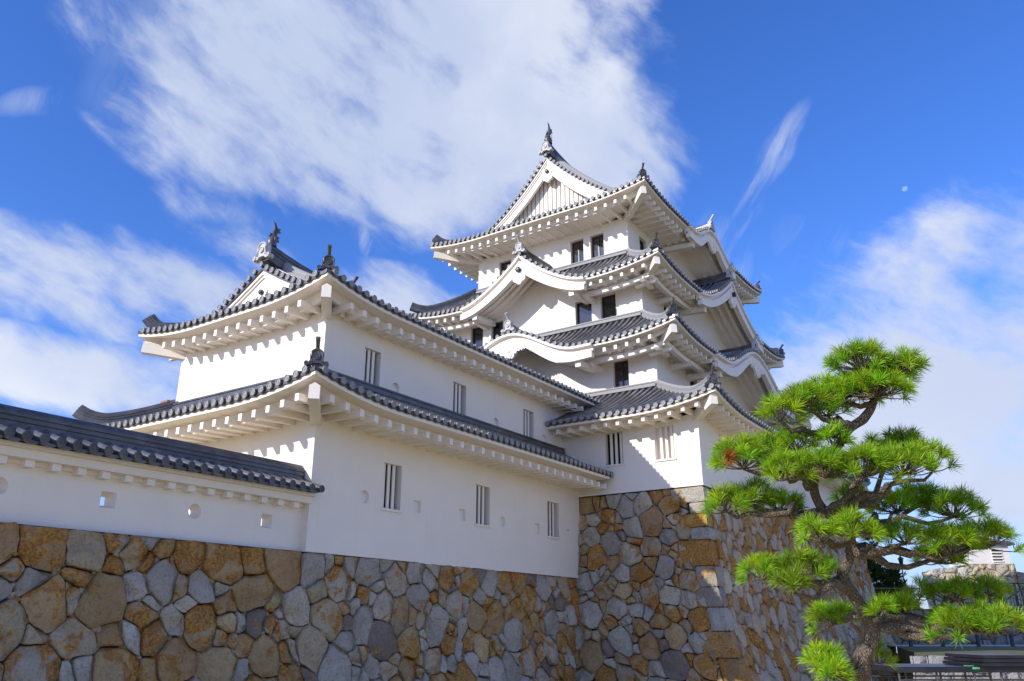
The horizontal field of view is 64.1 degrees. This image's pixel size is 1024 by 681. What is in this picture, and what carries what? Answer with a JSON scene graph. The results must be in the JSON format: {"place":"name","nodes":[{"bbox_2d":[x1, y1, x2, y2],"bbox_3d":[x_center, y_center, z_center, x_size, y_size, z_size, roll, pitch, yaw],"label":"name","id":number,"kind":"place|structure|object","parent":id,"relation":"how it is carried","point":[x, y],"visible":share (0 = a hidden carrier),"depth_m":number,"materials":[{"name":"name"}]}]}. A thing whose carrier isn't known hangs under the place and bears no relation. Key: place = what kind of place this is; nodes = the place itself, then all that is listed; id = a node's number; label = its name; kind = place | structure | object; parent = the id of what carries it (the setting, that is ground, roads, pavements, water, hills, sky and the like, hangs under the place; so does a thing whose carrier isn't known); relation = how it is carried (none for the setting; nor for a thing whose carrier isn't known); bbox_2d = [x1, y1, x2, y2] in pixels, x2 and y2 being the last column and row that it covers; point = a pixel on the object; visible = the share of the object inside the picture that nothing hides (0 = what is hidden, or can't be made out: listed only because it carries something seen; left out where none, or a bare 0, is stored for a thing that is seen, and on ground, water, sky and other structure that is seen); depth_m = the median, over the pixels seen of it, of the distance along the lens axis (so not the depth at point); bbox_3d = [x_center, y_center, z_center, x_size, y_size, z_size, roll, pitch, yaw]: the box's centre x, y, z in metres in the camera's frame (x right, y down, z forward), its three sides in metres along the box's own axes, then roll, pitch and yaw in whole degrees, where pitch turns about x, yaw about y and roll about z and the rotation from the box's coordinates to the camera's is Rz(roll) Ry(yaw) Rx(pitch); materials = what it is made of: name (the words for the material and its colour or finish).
{"place":"outdoors","nodes":[
{"label":"outdoors","id":0,"kind":"place"},
{"bbox_2d":[0,0,1023,653],"label":"sky","id":1,"kind":"structure","parent":0,"point":[861,162],"materials":[{"name":"blue"}]},
{"bbox_2d":[875,586,918,594],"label":"wooden fence","id":2,"kind":"object","parent":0,"point":[892,588],"visible":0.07,"depth_m":52.64,"materials":[{"name":"brown wood"}]},
{"bbox_2d":[871,664,1023,680],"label":"stage platform","id":3,"kind":"structure","parent":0,"point":[936,669],"depth_m":15.15,"materials":[{"name":"metal"}]},
{"bbox_2d":[942,660,1023,666],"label":"stage board","id":4,"kind":"object","parent":3,"relation":"on","point":[982,664],"visible":0.79,"depth_m":15.10,"materials":[{"name":"black wood"}]},
{"bbox_2d":[944,657,1023,662],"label":"stage board","id":5,"kind":"object","parent":4,"relation":"on","point":[986,660],"visible":0.83,"depth_m":15.12,"materials":[{"name":"black wood"}]},
{"bbox_2d":[945,653,1023,658],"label":"stage board","id":6,"kind":"object","parent":5,"relation":"on","point":[992,656],"visible":1,"depth_m":15.46,"materials":[{"name":"black wood"}]},
{"bbox_2d":[896,645,1023,645],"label":"path","id":7,"kind":"structure","parent":0,"point":[959,645],"depth_m":45.91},
{"bbox_2d":[981,587,1023,644],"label":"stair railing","id":8,"kind":"object","parent":7,"relation":"on","point":[1006,605],"visible":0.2,"depth_m":49.35,"materials":[{"name":"metal"}]},
{"bbox_2d":[897,644,1023,678],"bbox_3d":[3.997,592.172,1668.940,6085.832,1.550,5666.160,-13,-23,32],"label":"lawn","id":9,"kind":"structure","parent":0,"point":[905,653],"depth_m":36.96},
{"bbox_2d":[908,585,924,608],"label":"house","id":10,"kind":"structure","parent":9,"relation":"on","point":[923,607],"depth_m":102.57,"materials":[{"name":"white paint"}]},
{"bbox_2d":[887,609,1023,644],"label":"retaining wall","id":11,"kind":"structure","parent":9,"relation":"on","point":[1004,639],"depth_m":49.37,"materials":[{"name":"stone"}]},
{"bbox_2d":[910,655,1023,678],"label":"stone edging","id":12,"kind":"object","parent":9,"relation":"on","point":[932,659],"visible":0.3,"depth_m":27.80,"materials":[{"name":"grey stone"}]},
{"bbox_2d":[975,634,980,646],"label":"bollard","id":13,"kind":"object","parent":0,"point":[977,638],"visible":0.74,"depth_m":43.13,"materials":[{"name":"black metal"}]},
{"bbox_2d":[1009,634,1014,646],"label":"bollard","id":14,"kind":"object","parent":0,"point":[1012,643],"visible":0.85,"depth_m":43.13,"materials":[{"name":"black metal"}]},
{"bbox_2d":[1017,572,1023,593],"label":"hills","id":15,"kind":"structure","parent":0,"point":[1019,574],"depth_m":113.81,"materials":[{"name":"stone"}]},
{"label":"terrace","id":16,"kind":"structure","parent":0,"visible":0},
{"bbox_2d":[866,556,892,595],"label":"pine tree","id":17,"kind":"object","parent":16,"relation":"on","point":[874,568],"visible":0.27,"depth_m":55.42,"materials":[{"name":"green plant"}]},
{"bbox_2d":[879,567,913,597],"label":"pine tree","id":18,"kind":"object","parent":16,"relation":"on","point":[897,582],"visible":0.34,"depth_m":56.24,"materials":[{"name":"green plant"}]},
{"bbox_2d":[898,556,903,581],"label":"lamp post","id":19,"kind":"object","parent":16,"relation":"on","point":[900,559],"visible":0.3,"depth_m":57.99,"materials":[{"name":"brown metal"}]},
{"bbox_2d":[922,564,1023,608],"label":"stone bastion","id":20,"kind":"object","parent":16,"relation":"on","point":[1007,572],"visible":0.34,"depth_m":67.40,"materials":[{"name":"grey stone"}]},
{"bbox_2d":[949,537,1014,566],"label":"gate tower","id":21,"kind":"structure","parent":20,"relation":"on","point":[994,557],"depth_m":68.32,"materials":[{"name":"white paint"}]},
{"bbox_2d":[991,549,1003,561],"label":"window","id":22,"kind":"structure","parent":21,"relation":"in","point":[997,556],"depth_m":68.24,"materials":[{"name":"white paint"}]},
{"bbox_2d":[928,583,1023,607],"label":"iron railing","id":23,"kind":"object","parent":16,"relation":"on","point":[1016,599],"visible":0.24,"depth_m":51.48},
{"label":"ground","id":24,"kind":"structure","parent":0,"visible":0},
{"bbox_2d":[0,522,578,680],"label":"stone wall","id":25,"kind":"structure","parent":24,"relation":"on","point":[80,605],"depth_m":18.34,"materials":[{"name":"brown stone"}]},
{"bbox_2d":[0,403,324,550],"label":"plaster wall","id":26,"kind":"structure","parent":25,"relation":"on","point":[57,471],"depth_m":16.90,"materials":[{"name":"paint"}]},
{"bbox_2d":[72,220,613,577],"bbox_3d":[-4.230,2.844,29.544,11.162,10.746,17.814,-13,-23,32],"label":"corner turret","id":27,"kind":"object","parent":25,"relation":"on","point":[398,434],"visible":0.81,"depth_m":24.36,"materials":[{"name":"paint"}]},
{"bbox_2d":[363,347,380,385],"bbox_3d":[-4.241,0.887,24.290,0.310,1.290,0.800,-13,-23,32],"label":"window","id":28,"kind":"structure","parent":27,"relation":"in","point":[372,358],"depth_m":24.45,"materials":[{"name":"white paint"}]},
{"bbox_2d":[381,462,402,512],"bbox_3d":[-3.452,4.147,23.010,0.310,1.350,0.850,-13,-23,32],"label":"window","id":29,"kind":"structure","parent":27,"relation":"in","point":[391,499],"depth_m":23.15,"materials":[{"name":"white paint"}]},
{"bbox_2d":[452,381,465,414],"bbox_3d":[-1.861,2.065,27.588,0.310,1.270,0.830,-13,-23,32],"label":"window","id":30,"kind":"structure","parent":27,"relation":"in","point":[459,390],"depth_m":27.78,"materials":[{"name":"white paint"}]},
{"bbox_2d":[474,484,491,527],"bbox_3d":[-1.029,5.345,26.367,0.310,1.330,0.870,-13,-23,32],"label":"window","id":31,"kind":"structure","parent":27,"relation":"in","point":[482,514],"depth_m":26.52,"materials":[{"name":"white paint"}]},
{"bbox_2d":[523,408,533,437],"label":"window","id":32,"kind":"structure","parent":27,"relation":"in","point":[528,416],"depth_m":31.13,"materials":[{"name":"white paint"}]},
{"bbox_2d":[547,501,560,539],"bbox_3d":[1.413,6.544,29.755,0.310,1.330,0.900,-13,-23,32],"label":"window","id":33,"kind":"structure","parent":27,"relation":"in","point":[552,507],"depth_m":29.92,"materials":[{"name":"white paint"}]},
{"bbox_2d":[506,486,901,680],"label":"stone rampart","id":34,"kind":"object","parent":24,"relation":"on","point":[662,596],"visible":0.56,"depth_m":28.90,"materials":[{"name":"stone"}]},
{"bbox_2d":[409,122,870,535],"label":"castle keep","id":35,"kind":"structure","parent":34,"relation":"on","point":[625,303],"depth_m":37.96,"materials":[{"name":"paint"}]},
{"bbox_2d":[471,326,482,345],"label":"window","id":36,"kind":"structure","parent":35,"relation":"in","point":[476,332],"depth_m":41.69,"materials":[{"name":"black glass"}]},
{"bbox_2d":[491,320,502,339],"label":"window","id":37,"kind":"structure","parent":35,"relation":"in","point":[496,330],"depth_m":41.03,"materials":[{"name":"white paint"}]},
{"bbox_2d":[499,259,510,275],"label":"window","id":38,"kind":"structure","parent":35,"relation":"in","point":[502,265],"depth_m":43.28,"materials":[{"name":"white paint"}]},
{"bbox_2d":[570,238,583,263],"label":"window","id":39,"kind":"structure","parent":35,"relation":"in","point":[576,247],"depth_m":40.86,"materials":[{"name":"black glass"}]},
{"bbox_2d":[575,301,591,324],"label":"window","id":40,"kind":"structure","parent":35,"relation":"in","point":[583,312],"depth_m":38.38,"materials":[{"name":"black glass"}]},
{"bbox_2d":[590,233,603,257],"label":"window","id":41,"kind":"structure","parent":35,"relation":"in","point":[596,241],"depth_m":40.26,"materials":[{"name":"black glass"}]},
{"bbox_2d":[600,293,615,318],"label":"window","id":42,"kind":"structure","parent":35,"relation":"in","point":[607,302],"depth_m":37.68,"materials":[{"name":"white paint"}]},
{"bbox_2d":[604,431,624,466],"bbox_3d":[3.963,4.184,31.361,0.850,1.330,0.310,-13,-23,32],"label":"window","id":43,"kind":"structure","parent":35,"relation":"in","point":[613,441],"depth_m":31.44,"materials":[{"name":"white paint"}]},
{"bbox_2d":[613,359,628,387],"bbox_3d":[4.757,1.491,35.186,0.740,1.260,0.300,-13,-23,32],"label":"window","id":44,"kind":"structure","parent":35,"relation":"in","point":[620,368],"depth_m":35.29,"materials":[{"name":"black wood"}]},
{"bbox_2d":[639,236,646,249],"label":"window","id":45,"kind":"structure","parent":35,"relation":"in","point":[643,246],"depth_m":40.94,"materials":[{"name":"white paint"}]},
{"bbox_2d":[654,425,676,461],"bbox_3d":[5.683,3.813,30.252,0.870,1.330,0.310,-13,-23,32],"label":"window","id":46,"kind":"structure","parent":35,"relation":"in","point":[663,435],"depth_m":30.33,"materials":[{"name":"white paint"}]},
{"bbox_2d":[718,433,728,467],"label":"window","id":47,"kind":"structure","parent":35,"relation":"in","point":[719,435],"depth_m":31.54,"materials":[{"name":"white paint"}]},
{"bbox_2d":[696,335,1023,680],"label":"pine tree","id":48,"kind":"object","parent":24,"relation":"on","point":[879,376],"visible":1,"depth_m":7.38,"materials":[{"name":"green plant"}]}
]}

